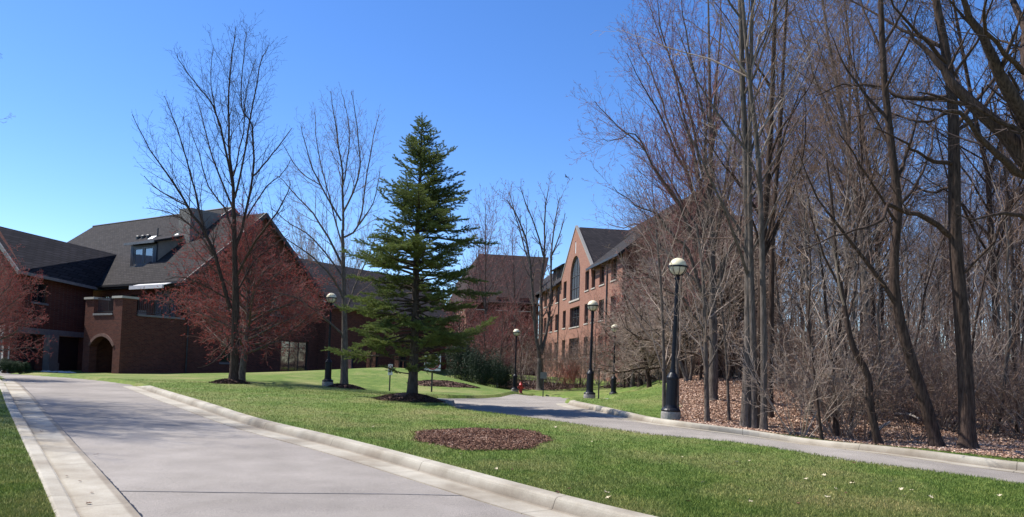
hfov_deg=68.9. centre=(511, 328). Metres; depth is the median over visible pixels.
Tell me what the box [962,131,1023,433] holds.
sapling
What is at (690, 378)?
sapling
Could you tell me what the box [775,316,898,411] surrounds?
bare shrub
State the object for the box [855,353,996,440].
bare shrub
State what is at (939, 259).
bare tree
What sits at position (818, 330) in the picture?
bare shrub
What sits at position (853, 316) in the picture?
bare tree
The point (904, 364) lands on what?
bare shrub
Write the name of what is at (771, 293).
bare tree
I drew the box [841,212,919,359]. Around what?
sapling
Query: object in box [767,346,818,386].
bare shrub
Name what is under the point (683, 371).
sapling
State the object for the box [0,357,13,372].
clipped hedge
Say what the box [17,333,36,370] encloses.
garage door
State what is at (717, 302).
sapling
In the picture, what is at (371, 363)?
window
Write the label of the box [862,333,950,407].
bare shrub
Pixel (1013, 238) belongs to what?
bare tree
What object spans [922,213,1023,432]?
sapling
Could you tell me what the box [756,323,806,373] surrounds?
bare shrub
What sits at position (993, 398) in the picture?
bare shrub
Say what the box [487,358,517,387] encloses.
yew shrub
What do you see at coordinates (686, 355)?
bare shrub
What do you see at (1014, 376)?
bare shrub
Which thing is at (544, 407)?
road
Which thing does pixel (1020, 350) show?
sapling
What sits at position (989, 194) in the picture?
bare tree
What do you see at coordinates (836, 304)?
sapling
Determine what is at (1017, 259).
bare tree
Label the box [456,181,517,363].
bare tree
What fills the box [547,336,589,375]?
bare shrub
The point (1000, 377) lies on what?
bare shrub
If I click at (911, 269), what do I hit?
sapling
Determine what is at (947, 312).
bare tree
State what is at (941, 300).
sapling
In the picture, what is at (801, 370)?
bare shrub
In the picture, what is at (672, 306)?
red maple
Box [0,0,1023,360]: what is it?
sky
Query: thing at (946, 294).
bare tree
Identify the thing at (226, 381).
mulch bed
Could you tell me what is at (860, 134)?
bare tree
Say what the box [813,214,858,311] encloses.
bare tree
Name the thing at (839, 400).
bare shrub
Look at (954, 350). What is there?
bare shrub
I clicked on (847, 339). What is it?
bare shrub
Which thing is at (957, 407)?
bare shrub
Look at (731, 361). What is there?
bare shrub
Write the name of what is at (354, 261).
bare tree
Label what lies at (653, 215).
bare tree
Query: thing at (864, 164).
bare tree
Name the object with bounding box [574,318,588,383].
sapling
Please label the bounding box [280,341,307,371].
window
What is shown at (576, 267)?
arched window
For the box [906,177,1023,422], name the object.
sapling
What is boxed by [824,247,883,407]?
sapling
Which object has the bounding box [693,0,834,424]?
bare tree
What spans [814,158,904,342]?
sapling
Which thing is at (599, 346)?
bare shrub
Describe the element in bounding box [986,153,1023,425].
sapling
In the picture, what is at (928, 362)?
bare shrub
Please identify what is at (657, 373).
red maple
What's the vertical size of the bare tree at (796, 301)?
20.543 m
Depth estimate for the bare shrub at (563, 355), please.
61.39 m
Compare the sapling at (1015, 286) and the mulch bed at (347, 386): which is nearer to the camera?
the sapling at (1015, 286)
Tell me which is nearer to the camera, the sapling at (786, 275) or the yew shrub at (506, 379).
the sapling at (786, 275)
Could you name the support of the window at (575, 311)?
in the brick building
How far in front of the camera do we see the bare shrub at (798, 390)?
18.72 m
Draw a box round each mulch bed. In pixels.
[209,378,251,383]
[329,383,367,389]
[371,392,445,402]
[406,379,479,387]
[411,427,555,450]
[492,380,594,389]
[601,383,643,387]
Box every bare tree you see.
[131,9,296,379]
[268,82,390,383]
[284,217,320,260]
[287,193,354,300]
[294,197,375,301]
[454,217,499,327]
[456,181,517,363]
[491,215,529,371]
[493,172,572,390]
[582,12,790,287]
[590,0,856,429]
[598,195,670,301]
[602,149,737,407]
[620,62,766,374]
[623,136,705,374]
[623,152,739,407]
[627,225,689,381]
[648,151,738,273]
[648,206,764,421]
[655,0,825,428]
[666,84,797,360]
[670,135,780,419]
[673,0,852,428]
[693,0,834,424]
[696,0,968,381]
[707,0,871,417]
[714,0,867,357]
[724,0,881,350]
[731,73,843,330]
[736,1,987,346]
[752,42,886,371]
[753,0,972,381]
[760,143,868,439]
[762,0,972,386]
[766,189,873,415]
[777,245,829,340]
[778,0,968,407]
[778,172,851,331]
[780,237,835,339]
[783,0,977,446]
[789,0,1023,449]
[791,156,883,444]
[796,239,876,338]
[797,175,926,416]
[807,95,975,345]
[813,179,886,299]
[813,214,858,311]
[816,208,912,311]
[837,194,932,380]
[838,159,933,302]
[849,0,1023,413]
[880,169,946,307]
[883,150,1009,334]
[888,105,995,355]
[889,142,987,347]
[898,0,1023,420]
[901,95,1020,324]
[902,198,976,353]
[902,233,990,347]
[904,169,981,345]
[909,170,1011,323]
[913,104,1023,363]
[922,217,979,351]
[932,232,988,362]
[939,158,1023,347]
[962,31,1023,295]
[962,84,1023,358]
[964,165,1023,286]
[967,230,1005,354]
[970,179,1023,370]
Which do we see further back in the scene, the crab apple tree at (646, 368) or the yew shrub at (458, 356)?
the yew shrub at (458, 356)
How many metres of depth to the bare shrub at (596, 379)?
61.90 m
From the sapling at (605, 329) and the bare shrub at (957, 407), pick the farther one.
the sapling at (605, 329)
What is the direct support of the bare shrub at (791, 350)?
on the forest floor
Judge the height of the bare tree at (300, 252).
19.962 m
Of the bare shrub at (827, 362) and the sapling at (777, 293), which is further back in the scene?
the sapling at (777, 293)
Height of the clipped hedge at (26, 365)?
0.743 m
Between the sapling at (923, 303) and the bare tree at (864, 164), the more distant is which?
the bare tree at (864, 164)
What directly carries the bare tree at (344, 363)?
on the mulch bed at (347, 386)
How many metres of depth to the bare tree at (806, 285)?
23.14 m
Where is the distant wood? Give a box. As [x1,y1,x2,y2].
[777,269,1022,375]
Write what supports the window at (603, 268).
in the brick building
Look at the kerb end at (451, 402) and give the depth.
23.98 m
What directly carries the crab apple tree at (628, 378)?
on the lawn at (373, 379)
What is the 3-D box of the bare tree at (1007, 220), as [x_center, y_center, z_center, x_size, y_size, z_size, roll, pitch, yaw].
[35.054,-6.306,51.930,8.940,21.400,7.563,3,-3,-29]
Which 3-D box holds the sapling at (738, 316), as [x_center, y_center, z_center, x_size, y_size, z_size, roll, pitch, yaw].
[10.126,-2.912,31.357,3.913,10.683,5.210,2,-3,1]
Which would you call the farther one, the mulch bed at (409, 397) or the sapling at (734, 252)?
the sapling at (734, 252)
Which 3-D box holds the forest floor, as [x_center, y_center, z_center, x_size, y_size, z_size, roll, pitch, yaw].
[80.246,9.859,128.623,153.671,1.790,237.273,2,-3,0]
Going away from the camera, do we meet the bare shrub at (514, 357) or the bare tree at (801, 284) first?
the bare tree at (801, 284)
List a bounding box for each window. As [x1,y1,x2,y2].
[31,282,48,305]
[129,246,153,267]
[131,295,139,313]
[219,289,231,311]
[219,334,230,363]
[270,296,283,316]
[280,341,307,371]
[366,350,377,367]
[394,352,405,367]
[562,311,565,328]
[569,256,579,302]
[569,306,579,328]
[571,338,578,356]
[583,304,587,324]
[584,271,588,291]
[599,264,604,286]
[599,300,603,320]
[610,259,616,281]
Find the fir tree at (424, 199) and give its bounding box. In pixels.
[321,115,502,392]
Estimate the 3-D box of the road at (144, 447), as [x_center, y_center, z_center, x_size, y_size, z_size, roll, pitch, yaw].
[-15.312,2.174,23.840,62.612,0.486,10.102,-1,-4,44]
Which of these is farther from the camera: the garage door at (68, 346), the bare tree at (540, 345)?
the bare tree at (540, 345)
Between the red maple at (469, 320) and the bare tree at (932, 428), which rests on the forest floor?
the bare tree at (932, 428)
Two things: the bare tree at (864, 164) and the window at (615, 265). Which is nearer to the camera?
the bare tree at (864, 164)
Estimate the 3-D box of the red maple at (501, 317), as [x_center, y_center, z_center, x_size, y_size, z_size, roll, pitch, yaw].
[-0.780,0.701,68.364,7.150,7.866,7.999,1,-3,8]
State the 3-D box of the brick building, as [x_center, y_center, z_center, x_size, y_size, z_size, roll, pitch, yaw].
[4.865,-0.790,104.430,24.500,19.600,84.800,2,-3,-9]
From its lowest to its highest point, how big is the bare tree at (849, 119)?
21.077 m
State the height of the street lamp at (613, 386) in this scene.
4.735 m
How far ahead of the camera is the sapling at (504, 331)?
58.35 m
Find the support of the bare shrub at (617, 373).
on the mulch bed at (607, 386)
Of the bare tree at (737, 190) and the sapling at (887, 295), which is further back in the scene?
the bare tree at (737, 190)
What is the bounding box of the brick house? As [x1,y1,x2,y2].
[0,207,464,373]
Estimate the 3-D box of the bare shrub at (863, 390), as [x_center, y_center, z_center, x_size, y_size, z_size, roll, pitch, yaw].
[8.657,1.289,19.936,3.928,3.422,3.781,0,-3,27]
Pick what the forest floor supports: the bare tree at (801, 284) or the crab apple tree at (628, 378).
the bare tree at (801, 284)
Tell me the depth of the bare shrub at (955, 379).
24.33 m
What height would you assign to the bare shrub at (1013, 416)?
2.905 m
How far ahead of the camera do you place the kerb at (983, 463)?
17.01 m
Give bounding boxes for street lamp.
[322,293,336,386]
[511,329,519,391]
[584,300,598,398]
[609,324,618,393]
[661,258,687,420]
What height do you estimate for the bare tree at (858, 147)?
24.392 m
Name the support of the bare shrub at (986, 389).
on the forest floor
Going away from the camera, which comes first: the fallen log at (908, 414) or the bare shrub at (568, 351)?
the fallen log at (908, 414)
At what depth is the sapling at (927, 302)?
30.81 m
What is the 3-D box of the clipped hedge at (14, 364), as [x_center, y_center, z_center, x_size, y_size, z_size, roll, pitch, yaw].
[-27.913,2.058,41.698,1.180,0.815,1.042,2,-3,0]
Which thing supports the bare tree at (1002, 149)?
on the forest floor
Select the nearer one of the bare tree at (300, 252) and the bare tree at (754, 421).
the bare tree at (754, 421)
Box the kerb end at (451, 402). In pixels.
[439,399,455,405]
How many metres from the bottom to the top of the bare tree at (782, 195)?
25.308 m
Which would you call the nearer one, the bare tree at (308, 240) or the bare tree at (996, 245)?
the bare tree at (996, 245)
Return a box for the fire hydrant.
[517,382,523,393]
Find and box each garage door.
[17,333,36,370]
[58,336,78,369]
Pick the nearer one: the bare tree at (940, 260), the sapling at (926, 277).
the sapling at (926, 277)
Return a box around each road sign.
[388,363,392,390]
[424,354,440,391]
[540,372,546,396]
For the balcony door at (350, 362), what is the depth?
59.22 m
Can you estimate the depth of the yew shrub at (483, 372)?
51.55 m
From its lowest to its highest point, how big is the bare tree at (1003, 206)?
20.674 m
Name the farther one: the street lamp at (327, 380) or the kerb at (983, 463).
the street lamp at (327, 380)
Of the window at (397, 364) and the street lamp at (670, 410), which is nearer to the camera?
the street lamp at (670, 410)
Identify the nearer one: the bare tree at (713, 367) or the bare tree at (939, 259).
the bare tree at (713, 367)
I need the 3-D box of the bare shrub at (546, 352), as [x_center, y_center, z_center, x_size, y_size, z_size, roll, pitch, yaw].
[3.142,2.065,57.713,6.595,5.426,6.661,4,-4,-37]
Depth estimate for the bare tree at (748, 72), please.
19.70 m
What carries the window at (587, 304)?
in the brick building
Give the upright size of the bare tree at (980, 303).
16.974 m
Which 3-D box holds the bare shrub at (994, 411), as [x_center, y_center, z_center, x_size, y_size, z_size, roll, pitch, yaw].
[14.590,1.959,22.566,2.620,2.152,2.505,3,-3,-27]
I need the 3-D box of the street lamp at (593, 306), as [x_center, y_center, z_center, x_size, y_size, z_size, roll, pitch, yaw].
[3.574,1.062,33.721,0.542,4.735,0.542,6,-5,-40]
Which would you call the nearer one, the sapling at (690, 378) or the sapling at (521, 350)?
the sapling at (690, 378)
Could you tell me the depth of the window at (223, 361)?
50.26 m
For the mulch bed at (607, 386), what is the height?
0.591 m
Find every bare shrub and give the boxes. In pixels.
[488,344,536,379]
[491,340,535,381]
[508,346,554,384]
[517,319,597,388]
[520,339,573,379]
[527,329,598,383]
[531,346,575,384]
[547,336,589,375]
[552,358,580,389]
[555,350,602,388]
[558,348,586,383]
[565,352,607,386]
[576,340,617,383]
[576,347,621,387]
[579,336,622,385]
[582,325,625,382]
[602,350,636,385]
[653,317,718,374]
[686,331,742,376]
[695,334,742,377]
[703,328,782,376]
[718,322,743,376]
[718,342,756,376]
[719,303,805,377]
[723,308,882,436]
[739,320,844,391]
[756,293,923,422]
[756,317,816,371]
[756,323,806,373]
[757,318,919,437]
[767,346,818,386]
[767,349,865,431]
[774,327,822,360]
[775,292,931,408]
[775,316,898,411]
[782,331,936,440]
[784,358,828,397]
[792,317,862,361]
[793,359,893,434]
[815,299,985,420]
[833,324,941,410]
[844,325,953,411]
[844,329,947,402]
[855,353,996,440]
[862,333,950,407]
[865,311,1009,427]
[865,314,1022,417]
[881,343,997,427]
[883,327,1018,430]
[904,340,1023,431]
[913,319,1012,396]
[914,353,996,412]
[927,341,1023,441]
[930,378,1005,428]
[945,364,1023,425]
[973,346,1023,430]
[974,368,1023,419]
[975,352,1021,414]
[975,361,1023,438]
[982,366,1023,417]
[1001,342,1023,415]
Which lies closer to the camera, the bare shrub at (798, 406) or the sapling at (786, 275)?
the bare shrub at (798, 406)
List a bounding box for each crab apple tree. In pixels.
[579,286,654,386]
[583,274,681,386]
[592,271,703,386]
[599,260,703,382]
[605,217,742,378]
[660,238,814,377]
[665,220,816,372]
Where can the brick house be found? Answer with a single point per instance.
(96, 279)
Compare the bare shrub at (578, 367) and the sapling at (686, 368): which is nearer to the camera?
the sapling at (686, 368)
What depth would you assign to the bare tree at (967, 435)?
17.01 m
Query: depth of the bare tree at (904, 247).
50.13 m
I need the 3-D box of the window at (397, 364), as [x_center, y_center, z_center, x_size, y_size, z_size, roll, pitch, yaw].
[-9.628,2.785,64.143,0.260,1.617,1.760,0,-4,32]
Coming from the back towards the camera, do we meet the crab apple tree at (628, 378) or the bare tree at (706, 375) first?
the crab apple tree at (628, 378)
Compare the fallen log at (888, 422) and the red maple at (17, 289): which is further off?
the red maple at (17, 289)
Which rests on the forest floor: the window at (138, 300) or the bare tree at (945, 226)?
the bare tree at (945, 226)
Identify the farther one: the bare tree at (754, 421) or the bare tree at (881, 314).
the bare tree at (881, 314)
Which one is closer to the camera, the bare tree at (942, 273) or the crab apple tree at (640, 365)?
the crab apple tree at (640, 365)
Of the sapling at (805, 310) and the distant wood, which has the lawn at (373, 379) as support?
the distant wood
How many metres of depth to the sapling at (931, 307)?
33.77 m
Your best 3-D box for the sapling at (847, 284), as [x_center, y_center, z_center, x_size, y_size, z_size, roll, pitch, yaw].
[10.231,-1.929,21.824,4.910,10.066,3.687,4,-4,-41]
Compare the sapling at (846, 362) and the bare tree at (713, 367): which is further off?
the bare tree at (713, 367)
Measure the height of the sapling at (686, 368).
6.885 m
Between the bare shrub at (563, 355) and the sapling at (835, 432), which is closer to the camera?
the sapling at (835, 432)
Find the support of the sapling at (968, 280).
on the forest floor
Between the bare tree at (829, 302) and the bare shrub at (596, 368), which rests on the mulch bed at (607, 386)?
the bare shrub at (596, 368)
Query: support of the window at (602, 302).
in the brick building
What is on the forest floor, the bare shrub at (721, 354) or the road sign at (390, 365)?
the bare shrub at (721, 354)
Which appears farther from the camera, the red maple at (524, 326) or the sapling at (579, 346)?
the red maple at (524, 326)
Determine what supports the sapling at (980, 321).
on the forest floor
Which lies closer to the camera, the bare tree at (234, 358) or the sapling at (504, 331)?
the bare tree at (234, 358)
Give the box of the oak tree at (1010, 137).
[891,0,1023,233]
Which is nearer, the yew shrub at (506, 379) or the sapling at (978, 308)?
the sapling at (978, 308)
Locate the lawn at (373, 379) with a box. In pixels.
[0,368,1023,516]
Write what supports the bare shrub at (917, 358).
on the forest floor
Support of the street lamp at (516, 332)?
on the lawn at (373, 379)
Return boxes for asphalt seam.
[154,491,461,495]
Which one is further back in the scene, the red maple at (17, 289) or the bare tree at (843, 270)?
the bare tree at (843, 270)
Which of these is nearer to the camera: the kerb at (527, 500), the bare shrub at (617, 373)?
the kerb at (527, 500)
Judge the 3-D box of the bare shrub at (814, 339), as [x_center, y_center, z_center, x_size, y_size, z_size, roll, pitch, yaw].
[9.337,0.998,22.320,4.707,3.873,4.755,2,-3,-7]
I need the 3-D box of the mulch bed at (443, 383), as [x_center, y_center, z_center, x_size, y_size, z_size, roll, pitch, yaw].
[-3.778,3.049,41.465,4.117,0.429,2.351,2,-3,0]
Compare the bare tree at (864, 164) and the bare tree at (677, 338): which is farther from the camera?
the bare tree at (864, 164)
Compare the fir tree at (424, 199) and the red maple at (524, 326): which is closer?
the fir tree at (424, 199)
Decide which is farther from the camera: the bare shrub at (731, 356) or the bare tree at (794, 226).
the bare tree at (794, 226)
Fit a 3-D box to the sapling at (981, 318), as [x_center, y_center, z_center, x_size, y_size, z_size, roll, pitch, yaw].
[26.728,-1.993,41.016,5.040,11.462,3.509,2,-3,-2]
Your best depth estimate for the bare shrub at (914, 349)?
23.66 m
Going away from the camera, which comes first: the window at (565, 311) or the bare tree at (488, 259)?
the bare tree at (488, 259)
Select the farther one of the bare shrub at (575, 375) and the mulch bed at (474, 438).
the bare shrub at (575, 375)
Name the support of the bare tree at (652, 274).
on the lawn at (373, 379)
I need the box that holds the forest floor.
[679,374,1023,459]
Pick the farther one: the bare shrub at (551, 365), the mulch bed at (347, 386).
the bare shrub at (551, 365)
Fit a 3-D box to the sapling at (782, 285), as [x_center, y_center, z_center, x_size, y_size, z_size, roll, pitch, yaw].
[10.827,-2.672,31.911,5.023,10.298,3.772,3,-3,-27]
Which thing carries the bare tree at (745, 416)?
on the forest floor
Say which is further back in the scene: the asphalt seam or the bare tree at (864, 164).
the bare tree at (864, 164)
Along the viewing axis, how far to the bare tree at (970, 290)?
60.98 m
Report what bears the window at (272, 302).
in the brick house
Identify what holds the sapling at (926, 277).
on the forest floor
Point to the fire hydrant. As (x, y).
(520, 387)
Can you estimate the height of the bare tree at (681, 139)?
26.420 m
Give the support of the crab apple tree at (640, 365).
on the forest floor
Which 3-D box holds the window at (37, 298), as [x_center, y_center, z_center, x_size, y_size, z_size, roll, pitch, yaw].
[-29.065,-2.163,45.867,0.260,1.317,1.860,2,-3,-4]
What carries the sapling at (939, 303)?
on the forest floor
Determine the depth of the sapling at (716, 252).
32.22 m
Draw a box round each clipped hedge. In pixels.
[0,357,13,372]
[0,359,22,372]
[13,360,32,372]
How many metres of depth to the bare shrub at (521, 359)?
63.39 m
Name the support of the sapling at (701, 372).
on the forest floor
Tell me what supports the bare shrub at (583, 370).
on the mulch bed at (531, 386)
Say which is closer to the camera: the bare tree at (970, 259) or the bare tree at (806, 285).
the bare tree at (806, 285)
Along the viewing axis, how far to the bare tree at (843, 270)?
62.55 m
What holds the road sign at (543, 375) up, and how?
on the lawn at (373, 379)
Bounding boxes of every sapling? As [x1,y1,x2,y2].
[491,285,514,360]
[510,310,530,390]
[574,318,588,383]
[581,287,607,372]
[592,139,693,381]
[605,262,626,387]
[640,133,743,376]
[651,273,701,377]
[669,132,769,337]
[671,247,707,378]
[674,192,717,380]
[677,217,741,376]
[683,155,756,337]
[691,243,743,378]
[708,135,813,376]
[716,143,813,386]
[733,176,828,334]
[743,178,829,378]
[766,119,884,418]
[774,250,830,374]
[775,74,922,420]
[775,141,915,436]
[783,250,866,426]
[800,247,859,351]
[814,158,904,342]
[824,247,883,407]
[832,238,875,341]
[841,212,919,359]
[845,200,909,437]
[859,179,983,355]
[876,172,951,356]
[880,253,935,343]
[883,172,980,401]
[885,187,934,395]
[887,229,969,355]
[900,240,949,351]
[902,251,954,381]
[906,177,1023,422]
[918,224,980,353]
[920,224,988,404]
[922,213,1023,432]
[933,185,1023,391]
[938,206,989,360]
[952,195,1023,349]
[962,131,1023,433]
[969,278,991,390]
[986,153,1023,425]
[989,247,1023,388]
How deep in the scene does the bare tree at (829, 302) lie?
90.36 m
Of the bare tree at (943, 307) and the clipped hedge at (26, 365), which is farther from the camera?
the bare tree at (943, 307)
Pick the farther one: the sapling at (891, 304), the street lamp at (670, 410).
the sapling at (891, 304)
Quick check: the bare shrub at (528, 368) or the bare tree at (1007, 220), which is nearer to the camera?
the bare tree at (1007, 220)
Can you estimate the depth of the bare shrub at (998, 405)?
19.68 m
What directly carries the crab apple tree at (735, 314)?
on the forest floor
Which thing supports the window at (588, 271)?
in the brick building
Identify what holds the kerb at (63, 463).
on the road at (144, 447)
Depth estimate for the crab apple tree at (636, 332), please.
32.84 m
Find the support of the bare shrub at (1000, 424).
on the forest floor
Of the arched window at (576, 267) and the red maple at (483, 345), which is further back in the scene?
the arched window at (576, 267)
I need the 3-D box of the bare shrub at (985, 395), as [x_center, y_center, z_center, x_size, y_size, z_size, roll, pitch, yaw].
[12.527,1.463,21.009,3.497,3.046,3.367,4,-4,-32]
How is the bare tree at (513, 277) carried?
on the lawn at (373, 379)
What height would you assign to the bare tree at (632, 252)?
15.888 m
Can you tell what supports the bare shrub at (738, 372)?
on the forest floor
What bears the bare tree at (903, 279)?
on the forest floor
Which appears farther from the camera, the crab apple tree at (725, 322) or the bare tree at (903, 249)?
the bare tree at (903, 249)
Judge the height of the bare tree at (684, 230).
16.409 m
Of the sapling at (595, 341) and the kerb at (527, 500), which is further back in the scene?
the sapling at (595, 341)
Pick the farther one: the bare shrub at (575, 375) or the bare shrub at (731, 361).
the bare shrub at (575, 375)
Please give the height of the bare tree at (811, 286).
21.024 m
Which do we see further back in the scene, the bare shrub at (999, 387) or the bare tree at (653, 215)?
the bare tree at (653, 215)
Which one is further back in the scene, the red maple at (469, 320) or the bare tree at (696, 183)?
the red maple at (469, 320)
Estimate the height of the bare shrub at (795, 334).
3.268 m
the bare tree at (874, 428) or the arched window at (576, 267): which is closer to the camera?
the bare tree at (874, 428)
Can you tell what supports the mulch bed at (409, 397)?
on the lawn at (373, 379)
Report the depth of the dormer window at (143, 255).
52.99 m
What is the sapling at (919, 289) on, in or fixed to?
on the forest floor
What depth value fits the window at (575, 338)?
79.86 m
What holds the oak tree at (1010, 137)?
on the forest floor
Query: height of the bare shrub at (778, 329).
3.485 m
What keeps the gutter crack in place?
on the road at (144, 447)
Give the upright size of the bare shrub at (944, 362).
3.586 m
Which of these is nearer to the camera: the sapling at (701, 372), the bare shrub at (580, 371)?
the sapling at (701, 372)
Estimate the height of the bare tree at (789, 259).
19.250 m
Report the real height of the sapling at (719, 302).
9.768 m
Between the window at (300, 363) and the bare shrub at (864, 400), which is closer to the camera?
the bare shrub at (864, 400)
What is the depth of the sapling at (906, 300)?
28.82 m
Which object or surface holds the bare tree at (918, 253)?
on the forest floor
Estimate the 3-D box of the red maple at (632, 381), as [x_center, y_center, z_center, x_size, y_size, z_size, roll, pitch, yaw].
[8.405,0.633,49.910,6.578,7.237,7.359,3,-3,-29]
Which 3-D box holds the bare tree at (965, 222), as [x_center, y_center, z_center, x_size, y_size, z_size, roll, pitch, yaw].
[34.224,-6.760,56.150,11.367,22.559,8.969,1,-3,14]
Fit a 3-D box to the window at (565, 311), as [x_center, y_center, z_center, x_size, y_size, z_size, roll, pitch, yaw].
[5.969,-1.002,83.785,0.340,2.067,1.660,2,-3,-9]
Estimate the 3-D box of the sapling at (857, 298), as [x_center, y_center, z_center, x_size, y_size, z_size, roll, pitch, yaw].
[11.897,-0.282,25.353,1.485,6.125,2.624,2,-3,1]
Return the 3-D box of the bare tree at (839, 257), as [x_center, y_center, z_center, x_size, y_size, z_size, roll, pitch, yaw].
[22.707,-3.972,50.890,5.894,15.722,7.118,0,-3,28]
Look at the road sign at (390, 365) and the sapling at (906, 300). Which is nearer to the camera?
the sapling at (906, 300)
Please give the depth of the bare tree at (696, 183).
46.82 m
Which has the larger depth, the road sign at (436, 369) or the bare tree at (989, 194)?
the road sign at (436, 369)
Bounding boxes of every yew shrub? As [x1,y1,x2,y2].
[444,327,480,383]
[460,345,505,387]
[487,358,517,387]
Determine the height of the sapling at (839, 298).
10.177 m
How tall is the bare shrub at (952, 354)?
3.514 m
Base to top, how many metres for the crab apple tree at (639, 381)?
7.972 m
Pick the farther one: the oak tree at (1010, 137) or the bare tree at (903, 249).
the bare tree at (903, 249)
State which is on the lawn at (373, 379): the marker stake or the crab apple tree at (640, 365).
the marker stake
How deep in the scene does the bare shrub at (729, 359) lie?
30.70 m
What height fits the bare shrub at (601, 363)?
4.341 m
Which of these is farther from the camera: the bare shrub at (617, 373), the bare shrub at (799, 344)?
the bare shrub at (617, 373)
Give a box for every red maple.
[0,244,56,362]
[138,188,349,380]
[420,295,504,360]
[451,310,518,380]
[470,294,538,375]
[506,309,556,374]
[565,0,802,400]
[585,288,669,386]
[593,257,692,380]
[619,251,742,371]
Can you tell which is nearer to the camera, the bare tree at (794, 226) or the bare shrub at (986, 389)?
the bare shrub at (986, 389)
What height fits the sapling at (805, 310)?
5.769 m
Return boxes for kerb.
[0,379,140,516]
[122,386,656,516]
[556,400,1023,473]
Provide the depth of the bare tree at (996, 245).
66.87 m
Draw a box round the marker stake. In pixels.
[598,368,599,398]
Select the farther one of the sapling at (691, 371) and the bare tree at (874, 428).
the sapling at (691, 371)
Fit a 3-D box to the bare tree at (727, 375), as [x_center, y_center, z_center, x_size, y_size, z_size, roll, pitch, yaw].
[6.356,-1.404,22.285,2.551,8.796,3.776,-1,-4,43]
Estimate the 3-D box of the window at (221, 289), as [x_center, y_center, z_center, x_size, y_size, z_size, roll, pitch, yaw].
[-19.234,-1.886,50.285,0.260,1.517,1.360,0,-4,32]
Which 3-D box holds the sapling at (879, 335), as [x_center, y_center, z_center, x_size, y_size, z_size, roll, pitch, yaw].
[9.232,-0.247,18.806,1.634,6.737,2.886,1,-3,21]
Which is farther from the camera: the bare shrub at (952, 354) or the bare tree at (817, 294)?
the bare tree at (817, 294)
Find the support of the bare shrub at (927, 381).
on the forest floor
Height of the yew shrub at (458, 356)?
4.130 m
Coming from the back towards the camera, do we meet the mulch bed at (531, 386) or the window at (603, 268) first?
the window at (603, 268)
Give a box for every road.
[0,373,529,516]
[437,394,1023,483]
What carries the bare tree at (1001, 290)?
on the forest floor
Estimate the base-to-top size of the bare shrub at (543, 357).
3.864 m
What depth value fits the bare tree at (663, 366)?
21.78 m
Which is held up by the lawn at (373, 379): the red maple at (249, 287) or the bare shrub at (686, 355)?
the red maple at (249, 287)
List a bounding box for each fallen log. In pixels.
[868,421,890,433]
[895,412,918,418]
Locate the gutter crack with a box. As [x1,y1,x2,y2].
[13,380,142,516]

